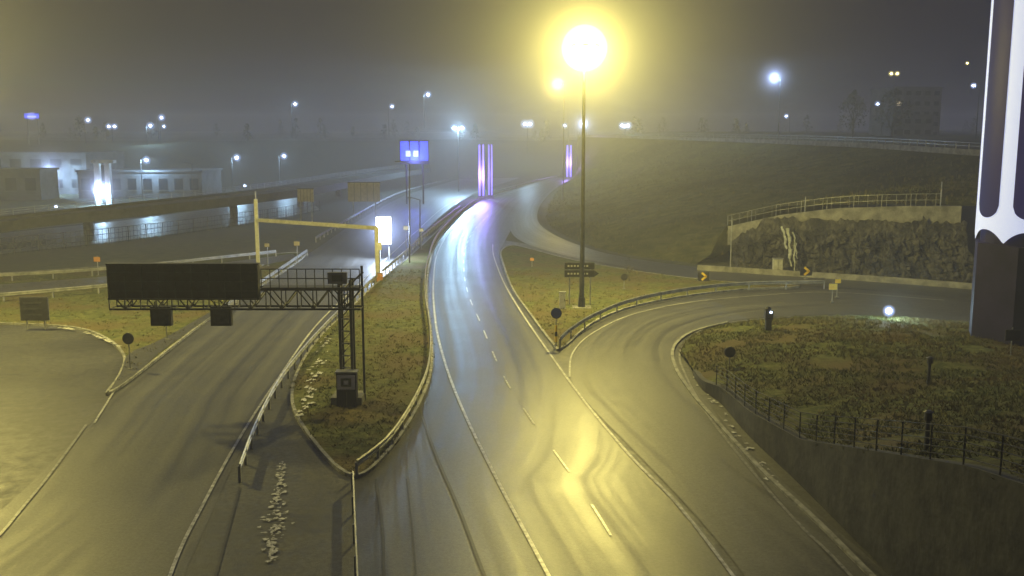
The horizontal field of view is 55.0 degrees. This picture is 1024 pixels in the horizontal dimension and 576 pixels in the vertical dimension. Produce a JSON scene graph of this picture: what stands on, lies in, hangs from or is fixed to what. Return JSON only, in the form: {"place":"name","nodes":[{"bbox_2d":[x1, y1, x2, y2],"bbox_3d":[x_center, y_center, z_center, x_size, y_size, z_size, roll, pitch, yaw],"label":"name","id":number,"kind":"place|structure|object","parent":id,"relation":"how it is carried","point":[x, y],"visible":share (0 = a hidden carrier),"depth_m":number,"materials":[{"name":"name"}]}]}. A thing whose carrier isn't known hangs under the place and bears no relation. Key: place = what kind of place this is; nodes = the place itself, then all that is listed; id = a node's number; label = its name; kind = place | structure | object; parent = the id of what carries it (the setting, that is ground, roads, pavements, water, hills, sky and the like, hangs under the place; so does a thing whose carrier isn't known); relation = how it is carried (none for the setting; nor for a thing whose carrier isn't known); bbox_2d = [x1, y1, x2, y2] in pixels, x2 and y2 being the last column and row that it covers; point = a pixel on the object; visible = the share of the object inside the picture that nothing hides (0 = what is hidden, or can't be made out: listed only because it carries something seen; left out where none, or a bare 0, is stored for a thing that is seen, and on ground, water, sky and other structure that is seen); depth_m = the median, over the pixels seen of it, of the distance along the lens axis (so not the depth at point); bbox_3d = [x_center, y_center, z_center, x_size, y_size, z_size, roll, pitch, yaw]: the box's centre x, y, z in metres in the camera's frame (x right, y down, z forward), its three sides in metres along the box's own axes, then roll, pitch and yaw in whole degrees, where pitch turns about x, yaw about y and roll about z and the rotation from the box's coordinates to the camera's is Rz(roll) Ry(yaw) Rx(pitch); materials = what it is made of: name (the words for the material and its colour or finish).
{"place":"outdoors","nodes":[
{"label":"outdoors","id":0,"kind":"place"},
{"bbox_2d":[0,168,58,199],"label":"depot building","id":1,"kind":"structure","parent":0,"point":[28,183],"depth_m":200.34,"materials":[{"name":"grey concrete"}]},
{"bbox_2d":[0,254,295,296],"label":"minor road","id":2,"kind":"structure","parent":0,"point":[92,281],"depth_m":87.11,"materials":[{"name":"grey asphalt"}]},
{"bbox_2d":[75,168,222,198],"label":"shop building","id":3,"kind":"structure","parent":0,"point":[126,183],"depth_m":206.14,"materials":[{"name":"white concrete"}]},
{"bbox_2d":[0,198,319,253],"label":"wet service road","id":4,"kind":"structure","parent":0,"point":[205,214],"depth_m":141.08,"materials":[{"name":"grey asphalt"}]},
{"bbox_2d":[112,302,225,388],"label":"island pavement","id":5,"kind":"structure","parent":0,"point":[144,356],"depth_m":58.70,"materials":[{"name":"concrete"}]},
{"bbox_2d":[0,178,516,575],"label":"road","id":6,"kind":"structure","parent":0,"point":[123,490],"depth_m":42.41,"materials":[{"name":"grey asphalt"}]},
{"bbox_2d":[225,249,307,304],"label":"guardrail","id":7,"kind":"object","parent":6,"relation":"on","point":[281,267],"visible":0.58,"depth_m":93.84,"materials":[{"name":"metal"}]},
{"bbox_2d":[294,241,299,263],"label":"traffic sign","id":8,"kind":"object","parent":6,"relation":"on","point":[296,243],"visible":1,"depth_m":99.84,"materials":[{"name":"metal"}]},
{"bbox_2d":[399,140,428,203],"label":"illuminated road sign","id":9,"kind":"object","parent":6,"relation":"on","point":[414,151],"visible":1,"depth_m":188.05,"materials":[{"name":"metal"}]},
{"bbox_2d":[0,236,940,575],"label":"asphalt junction","id":10,"kind":"object","parent":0,"point":[54,382],"visible":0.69,"depth_m":40.31,"materials":[{"name":"grey asphalt"}]},
{"bbox_2d":[19,297,49,328],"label":"direction sign","id":11,"kind":"object","parent":10,"relation":"on","point":[34,308],"visible":1,"depth_m":66.00,"materials":[{"name":"metal"}]},
{"bbox_2d":[238,206,459,482],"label":"guardrail","id":12,"kind":"object","parent":10,"relation":"on","point":[249,442],"visible":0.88,"depth_m":55.19,"materials":[{"name":"metal"}]},
{"bbox_2d":[376,242,382,281],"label":"barrier cabinet","id":13,"kind":"object","parent":10,"relation":"on","point":[379,273],"visible":0.97,"depth_m":88.46,"materials":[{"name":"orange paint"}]},
{"bbox_2d":[403,226,408,251],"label":"traffic sign","id":14,"kind":"object","parent":10,"relation":"on","point":[405,227],"visible":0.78,"depth_m":110.11,"materials":[{"name":"metal"}]},
{"bbox_2d":[671,321,875,575],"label":"kerb","id":15,"kind":"structure","parent":10,"relation":"on","point":[853,557],"depth_m":37.81,"materials":[{"name":"concrete"}]},
{"bbox_2d":[969,0,1023,346],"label":"monument pylon","id":16,"kind":"object","parent":10,"relation":"on","point":[997,304],"visible":0.99,"depth_m":56.88,"materials":[{"name":"black"}]},
{"bbox_2d":[0,131,979,272],"bbox_3d":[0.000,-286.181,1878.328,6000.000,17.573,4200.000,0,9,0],"label":"ground","id":17,"kind":"structure","parent":0,"point":[259,160],"depth_m":270.50,"materials":[{"name":"soil"}]},
{"bbox_2d":[24,113,39,144],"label":"roof sign","id":18,"kind":"object","parent":17,"relation":"on","point":[27,116],"visible":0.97,"depth_m":291.46,"materials":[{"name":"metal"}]},
{"bbox_2d":[0,151,125,193],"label":"warehouse","id":19,"kind":"structure","parent":17,"relation":"on","point":[67,163],"depth_m":219.40,"materials":[{"name":"grey concrete"}]},
{"bbox_2d":[93,187,102,204],"bbox_3d":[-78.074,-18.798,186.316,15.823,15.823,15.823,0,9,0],"label":"street lamp","id":20,"kind":"object","parent":17,"relation":"on","point":[99,188],"visible":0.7,"depth_m":186.19,"materials":[{"name":"metal"}]},
{"bbox_2d":[91,160,115,204],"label":"lit entrance portal","id":21,"kind":"object","parent":17,"relation":"on","point":[103,176],"visible":0.86,"depth_m":186.79,"materials":[{"name":"metal"}]},
{"bbox_2d":[140,159,148,198],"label":"street lamp","id":22,"kind":"object","parent":17,"relation":"on","point":[141,175],"visible":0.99,"depth_m":203.75,"materials":[{"name":"metal"}]},
{"bbox_2d":[0,252,305,395],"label":"roundabout verge","id":23,"kind":"structure","parent":17,"relation":"on","point":[87,310],"depth_m":72.07,"materials":[{"name":"green plant"}]},
{"bbox_2d":[0,284,106,301],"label":"guardrail","id":24,"kind":"object","parent":23,"relation":"on","point":[97,286],"visible":0.48,"depth_m":78.96,"materials":[{"name":"metal"}]},
{"bbox_2d":[93,256,100,275],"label":"traffic sign","id":25,"kind":"object","parent":23,"relation":"on","point":[97,259],"visible":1,"depth_m":91.32,"materials":[{"name":"metal"}]},
{"bbox_2d":[122,333,133,368],"bbox_3d":[-21.320,3.522,54.772,0.640,2.100,0.250,0,9,0],"label":"traffic sign","id":26,"kind":"object","parent":23,"relation":"on","point":[128,338],"visible":1,"depth_m":54.57,"materials":[{"name":"metal"}]},
{"bbox_2d":[0,250,276,280],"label":"guardrail","id":27,"kind":"object","parent":23,"relation":"on","point":[52,272],"visible":0.75,"depth_m":91.69,"materials":[{"name":"metal"}]},
{"bbox_2d":[264,243,269,265],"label":"traffic sign","id":28,"kind":"object","parent":23,"relation":"on","point":[267,245],"visible":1,"depth_m":98.00,"materials":[{"name":"metal"}]},
{"bbox_2d":[0,200,319,254],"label":"fence","id":29,"kind":"object","parent":17,"relation":"on","point":[167,226],"visible":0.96,"depth_m":127.55,"materials":[{"name":"metal"}]},
{"bbox_2d":[0,167,430,233],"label":"viaduct","id":30,"kind":"object","parent":17,"relation":"on","point":[86,216],"visible":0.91,"depth_m":136.71,"materials":[{"name":"concrete"}]},
{"bbox_2d":[3,164,403,214],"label":"viaduct railing","id":31,"kind":"object","parent":30,"relation":"on","point":[129,198],"visible":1,"depth_m":144.82,"materials":[{"name":"grey metal"}]},
{"bbox_2d":[231,156,237,191],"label":"street lamp","id":32,"kind":"object","parent":17,"relation":"on","point":[236,157],"visible":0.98,"depth_m":228.58,"materials":[{"name":"metal"}]},
{"bbox_2d":[297,188,313,221],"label":"sign board","id":33,"kind":"object","parent":17,"relation":"on","point":[305,194],"visible":0.91,"depth_m":149.56,"materials":[{"name":"metal"}]},
{"bbox_2d":[254,191,378,280],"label":"height portal","id":34,"kind":"object","parent":17,"relation":"on","point":[338,225],"visible":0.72,"depth_m":93.83,"materials":[{"name":"beige paint"}]},
{"bbox_2d":[347,182,380,215],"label":"sign board","id":35,"kind":"object","parent":17,"relation":"on","point":[363,191],"visible":0.87,"depth_m":159.43,"materials":[{"name":"metal"}]},
{"bbox_2d":[289,207,468,477],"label":"central verge","id":36,"kind":"structure","parent":17,"relation":"on","point":[396,340],"depth_m":54.55,"materials":[{"name":"green plant"}]},
{"bbox_2d":[105,263,365,404],"bbox_3d":[-13.233,2.220,47.595,12.133,7.065,1.640,0,9,0],"label":"sign gantry","id":37,"kind":"object","parent":36,"relation":"on","point":[219,282],"visible":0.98,"depth_m":46.54,"materials":[{"name":"metal"}]},
{"bbox_2d":[335,369,358,406],"bbox_3d":[-7.940,4.889,47.370,1.100,1.860,0.700,0,9,0],"label":"control cabinet","id":38,"kind":"object","parent":36,"relation":"on","point":[347,387],"visible":0.96,"depth_m":47.13,"materials":[{"name":"metal"}]},
{"bbox_2d":[395,161,409,262],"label":"lamp post","id":39,"kind":"object","parent":36,"relation":"on","point":[409,207],"visible":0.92,"depth_m":100.06,"materials":[{"name":"metal"}]},
{"bbox_2d":[407,197,420,246],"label":"lamp post","id":40,"kind":"object","parent":36,"relation":"on","point":[419,224],"visible":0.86,"depth_m":114.98,"materials":[{"name":"metal"}]},
{"bbox_2d":[419,228,422,248],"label":"traffic sign","id":41,"kind":"object","parent":36,"relation":"on","point":[421,230],"visible":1,"depth_m":112.62,"materials":[{"name":"metal"}]},
{"bbox_2d":[315,178,447,241],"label":"guardrail","id":42,"kind":"object","parent":17,"relation":"on","point":[329,229],"visible":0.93,"depth_m":166.37,"materials":[{"name":"metal"}]},
{"bbox_2d":[375,216,391,258],"bbox_3d":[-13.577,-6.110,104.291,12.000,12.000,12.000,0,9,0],"label":"illuminated sign","id":43,"kind":"object","parent":17,"relation":"on","point":[384,224],"visible":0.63,"depth_m":104.09,"materials":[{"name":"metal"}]},
{"bbox_2d":[453,127,463,191],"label":"street lamp","id":44,"kind":"object","parent":17,"relation":"on","point":[458,153],"visible":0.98,"depth_m":230.75,"materials":[{"name":"metal"}]},
{"bbox_2d":[477,144,485,198],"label":"illuminated pillar","id":45,"kind":"structure","parent":17,"relation":"on","point":[481,170],"depth_m":203.24,"materials":[{"name":"metal"}]},
{"bbox_2d":[39,114,977,142],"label":"distant trees","id":46,"kind":"object","parent":17,"relation":"on","point":[541,137],"visible":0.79,"depth_m":401.84,"materials":[{"name":"green plant"}]},
{"bbox_2d":[494,175,559,191],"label":"guardrail","id":47,"kind":"object","parent":17,"relation":"on","point":[504,188],"visible":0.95,"depth_m":264.63,"materials":[{"name":"metal"}]},
{"bbox_2d":[524,123,530,153],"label":"street lamp","id":48,"kind":"object","parent":17,"relation":"on","point":[527,135],"visible":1,"depth_m":330.94,"materials":[{"name":"metal"}]},
{"bbox_2d":[555,82,563,199],"bbox_3d":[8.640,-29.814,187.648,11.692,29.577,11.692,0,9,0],"label":"street lamp","id":49,"kind":"object","parent":17,"relation":"on","point":[557,83],"visible":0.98,"depth_m":187.80,"materials":[{"name":"metal"}]},
{"bbox_2d":[565,145,571,178],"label":"illuminated pillar","id":50,"kind":"structure","parent":17,"relation":"on","point":[568,161],"depth_m":297.95,"materials":[{"name":"metal"}]},
{"bbox_2d":[567,41,601,308],"bbox_3d":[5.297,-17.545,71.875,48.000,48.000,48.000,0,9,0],"label":"mast lamp","id":51,"kind":"object","parent":17,"relation":"on","point":[584,48],"visible":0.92,"depth_m":73.17,"materials":[{"name":"metal"}]},
{"bbox_2d":[500,245,800,350],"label":"traffic island","id":52,"kind":"structure","parent":17,"relation":"on","point":[540,284],"depth_m":84.43,"materials":[{"name":"green plant"}]},
{"bbox_2d":[551,308,561,344],"bbox_3d":[2.740,2.401,61.038,0.680,2.400,0.250,0,9,0],"label":"traffic sign","id":53,"kind":"object","parent":52,"relation":"on","point":[556,313],"visible":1,"depth_m":60.81,"materials":[{"name":"metal"}]},
{"bbox_2d":[555,325,556,341],"bbox_3d":[2.740,2.828,61.054,0.139,1.050,0.139,4,10,22],"label":"marker bollard","id":54,"kind":"object","parent":53,"relation":"attached to","point":[555,333],"visible":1,"depth_m":60.99,"materials":[{"name":"plastic"}]},
{"bbox_2d":[559,291,565,308],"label":"utility cabinet","id":55,"kind":"object","parent":52,"relation":"on","point":[562,299],"visible":0.89,"depth_m":74.01,"materials":[{"name":"metal"}]},
{"bbox_2d":[564,262,598,304],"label":"direction sign","id":56,"kind":"object","parent":52,"relation":"on","point":[569,273],"visible":0.89,"depth_m":75.45,"materials":[{"name":"metal"}]},
{"bbox_2d":[621,273,627,288],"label":"traffic sign","id":57,"kind":"object","parent":52,"relation":"on","point":[624,276],"visible":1,"depth_m":83.27,"materials":[{"name":"metal"}]},
{"bbox_2d":[622,257,632,280],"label":"sapling","id":58,"kind":"object","parent":52,"relation":"on","point":[627,269],"visible":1,"depth_m":88.15,"materials":[{"name":"brown plant"}]},
{"bbox_2d":[559,280,824,348],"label":"guardrail","id":59,"kind":"object","parent":52,"relation":"on","point":[603,310],"visible":1,"depth_m":79.04,"materials":[{"name":"metal"}]},
{"bbox_2d":[698,272,708,280],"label":"chevron sign","id":60,"kind":"object","parent":52,"relation":"on","point":[703,276],"visible":1,"depth_m":87.97,"materials":[{"name":"metal"}]},
{"bbox_2d":[730,182,942,266],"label":"fence end posts","id":61,"kind":"object","parent":17,"relation":"on","point":[805,211],"visible":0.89,"depth_m":96.61,"materials":[{"name":"metal"}]},
{"bbox_2d":[727,206,961,244],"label":"concrete wall","id":62,"kind":"structure","parent":17,"relation":"on","point":[941,215],"depth_m":91.64,"materials":[{"name":"grey concrete"}]},
{"bbox_2d":[727,194,935,225],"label":"railing","id":63,"kind":"object","parent":62,"relation":"on","point":[858,201],"depth_m":94.30,"materials":[{"name":"metal"}]},
{"bbox_2d":[679,313,1023,482],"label":"grass mound","id":64,"kind":"object","parent":17,"relation":"on","point":[869,366],"depth_m":47.49,"materials":[{"name":"green plant"}]},
{"bbox_2d":[724,346,735,364],"bbox_3d":[11.635,4.005,52.627,0.600,1.800,0.250,0,9,0],"label":"traffic sign","id":65,"kind":"object","parent":64,"relation":"on","point":[729,351],"visible":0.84,"depth_m":52.43,"materials":[{"name":"metal"}]},
{"bbox_2d":[764,306,772,330],"bbox_3d":[16.483,1.947,63.184,0.509,1.570,0.454,0,9,0],"label":"ground floodlight","id":66,"kind":"object","parent":64,"relation":"on","point":[768,314],"visible":0.99,"depth_m":63.02,"materials":[{"name":"metal"}]},
{"bbox_2d":[884,308,891,318],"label":"ground floodlight","id":67,"kind":"object","parent":64,"relation":"on","point":[887,311],"visible":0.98,"depth_m":68.86,"materials":[{"name":"metal"}]},
{"bbox_2d":[923,410,933,450],"bbox_3d":[12.422,4.291,29.401,0.290,1.300,0.290,0,9,0],"label":"bollard lamp","id":68,"kind":"object","parent":64,"relation":"on","point":[928,417],"visible":0.89,"depth_m":29.33,"materials":[{"name":"metal"}]},
{"bbox_2d":[927,356,932,384],"bbox_3d":[19.154,3.788,45.137,0.290,1.300,0.290,0,9,0],"label":"bollard lamp","id":69,"kind":"object","parent":64,"relation":"on","point":[929,361],"visible":1,"depth_m":45.07,"materials":[{"name":"metal"}]},
{"bbox_2d":[1004,327,1020,355],"bbox_3d":[26.440,3.128,52.081,0.800,2.100,0.250,0,9,0],"label":"traffic sign","id":70,"kind":"object","parent":64,"relation":"on","point":[1012,335],"visible":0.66,"depth_m":51.89,"materials":[{"name":"metal"}]},
{"bbox_2d":[732,216,973,282],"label":"rock cutting","id":71,"kind":"object","parent":17,"relation":"on","point":[922,249],"visible":0.91,"depth_m":91.34,"materials":[{"name":"grey stone"}]},
{"bbox_2d":[781,226,797,270],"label":"ice streaks","id":72,"kind":"object","parent":71,"relation":"on","point":[789,237],"visible":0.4,"depth_m":93.44,"materials":[{"name":"white ice"}]},
{"bbox_2d":[693,369,1023,575],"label":"retaining wall","id":73,"kind":"structure","parent":17,"relation":"on","point":[890,513],"depth_m":28.27,"materials":[{"name":"concrete"}]},
{"bbox_2d":[716,365,1023,474],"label":"wall railing","id":74,"kind":"object","parent":73,"relation":"on","point":[902,441],"depth_m":29.97,"materials":[{"name":"metal"}]},
{"bbox_2d":[0,0,990,135],"label":"sky","id":75,"kind":"structure","parent":0,"point":[496,66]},
{"bbox_2d":[352,178,735,575],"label":"ramp road","id":76,"kind":"structure","parent":0,"point":[652,528],"depth_m":38.35,"materials":[{"name":"grey asphalt"}]},
{"bbox_2d":[351,470,357,575],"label":"guardrail","id":77,"kind":"object","parent":76,"relation":"on","point":[354,531],"visible":1,"depth_m":31.66,"materials":[{"name":"metal"}]},
{"bbox_2d":[0,316,852,575],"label":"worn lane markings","id":78,"kind":"object","parent":76,"relation":"on","point":[691,387],"visible":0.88,"depth_m":36.95,"materials":[{"name":"paint"}]},
{"bbox_2d":[355,187,515,478],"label":"guardrail","id":79,"kind":"object","parent":76,"relation":"on","point":[360,460],"visible":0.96,"depth_m":47.00,"materials":[{"name":"metal"}]},
{"bbox_2d":[487,144,493,197],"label":"illuminated pillar","id":80,"kind":"structure","parent":76,"relation":"on","point":[490,170],"depth_m":205.88,"materials":[{"name":"metal"}]},
{"bbox_2d":[214,407,848,575],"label":"tar seams","id":81,"kind":"object","parent":76,"relation":"on","point":[458,508],"visible":0.99,"depth_m":33.77,"materials":[{"name":"black asphalt"}]},
{"bbox_2d":[510,179,971,299],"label":"side road","id":82,"kind":"structure","parent":0,"point":[526,227],"depth_m":101.07,"materials":[{"name":"grey asphalt"}]},
{"bbox_2d":[93,182,936,575],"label":"road markings","id":83,"kind":"object","parent":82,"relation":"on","point":[537,554],"visible":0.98,"depth_m":42.01,"materials":[{"name":"paint"}]},
{"bbox_2d":[772,258,782,269],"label":"utility cabinet","id":84,"kind":"object","parent":82,"relation":"on","point":[777,263],"visible":0.79,"depth_m":93.38,"materials":[{"name":"grey metal"}]},
{"bbox_2d":[800,266,811,278],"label":"chevron sign","id":85,"kind":"object","parent":82,"relation":"on","point":[805,271],"visible":1,"depth_m":89.41,"materials":[{"name":"metal"}]},
{"bbox_2d":[697,265,971,288],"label":"concrete barrier","id":86,"kind":"object","parent":82,"relation":"on","point":[925,282],"visible":0.89,"depth_m":89.68,"materials":[{"name":"grey concrete"}]},
{"bbox_2d":[545,137,979,263],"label":"grass hillside","id":87,"kind":"structure","parent":0,"point":[674,200],"depth_m":134.26,"materials":[{"name":"green plant"}]},
{"bbox_2d":[568,289,970,575],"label":"slip road","id":88,"kind":"structure","parent":0,"point":[630,387],"depth_m":45.98,"materials":[{"name":"grey asphalt"}]},
{"bbox_2d":[50,326,777,561],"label":"snow patches","id":89,"kind":"object","parent":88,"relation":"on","point":[272,551],"visible":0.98,"depth_m":36.65,"materials":[{"name":"white snow"}]},
{"bbox_2d":[828,283,837,302],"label":"traffic sign","id":90,"kind":"object","parent":88,"relation":"on","point":[832,286],"visible":1,"depth_m":76.83,"materials":[{"name":"metal"}]},
{"bbox_2d":[835,278,840,297],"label":"traffic sign","id":91,"kind":"object","parent":88,"relation":"on","point":[837,280],"visible":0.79,"depth_m":79.11,"materials":[{"name":"metal"}]},
{"bbox_2d":[615,129,981,149],"bbox_3d":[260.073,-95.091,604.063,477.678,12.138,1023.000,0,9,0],"label":"plateau ground","id":92,"kind":"structure","parent":0,"point":[954,136],"depth_m":237.56,"materials":[{"name":"soil"}]},
{"bbox_2d":[772,76,780,139],"bbox_3d":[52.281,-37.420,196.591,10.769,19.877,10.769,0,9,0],"label":"street lamp","id":93,"kind":"object","parent":92,"relation":"on","point":[774,77],"visible":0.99,"depth_m":196.61,"materials":[{"name":"metal"}]},
{"bbox_2d":[577,134,979,155],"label":"parapet wall","id":94,"kind":"structure","parent":92,"relation":"on","point":[971,152],"depth_m":163.06,"materials":[{"name":"grey concrete"}]},
{"bbox_2d":[577,132,979,148],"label":"parapet railing","id":95,"kind":"object","parent":94,"relation":"on","point":[774,137],"visible":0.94,"depth_m":164.46,"materials":[{"name":"grey metal"}]},
{"bbox_2d":[838,89,870,136],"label":"bare tree","id":96,"kind":"object","parent":92,"relation":"on","point":[854,99],"visible":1,"depth_m":217.88,"materials":[{"name":"brown plant"}]},
{"bbox_2d":[874,87,915,136],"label":"bare tree","id":97,"kind":"object","parent":92,"relation":"on","point":[894,112],"visible":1,"depth_m":211.32,"materials":[{"name":"brown plant"}]},
{"bbox_2d":[871,114,935,135],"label":"apartment block","id":98,"kind":"structure","parent":92,"relation":"on","point":[919,124],"depth_m":227.14,"materials":[{"name":"grey concrete"}]},
{"bbox_2d":[869,87,943,134],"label":"apartment block","id":99,"kind":"structure","parent":92,"relation":"on","point":[927,100],"depth_m":252.20,"materials":[{"name":"grey concrete"}]},
{"bbox_2d":[971,84,979,137],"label":"street lamp","id":100,"kind":"object","parent":92,"relation":"on","point":[973,85],"visible":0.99,"depth_m":196.87,"materials":[{"name":"metal"}]}
]}

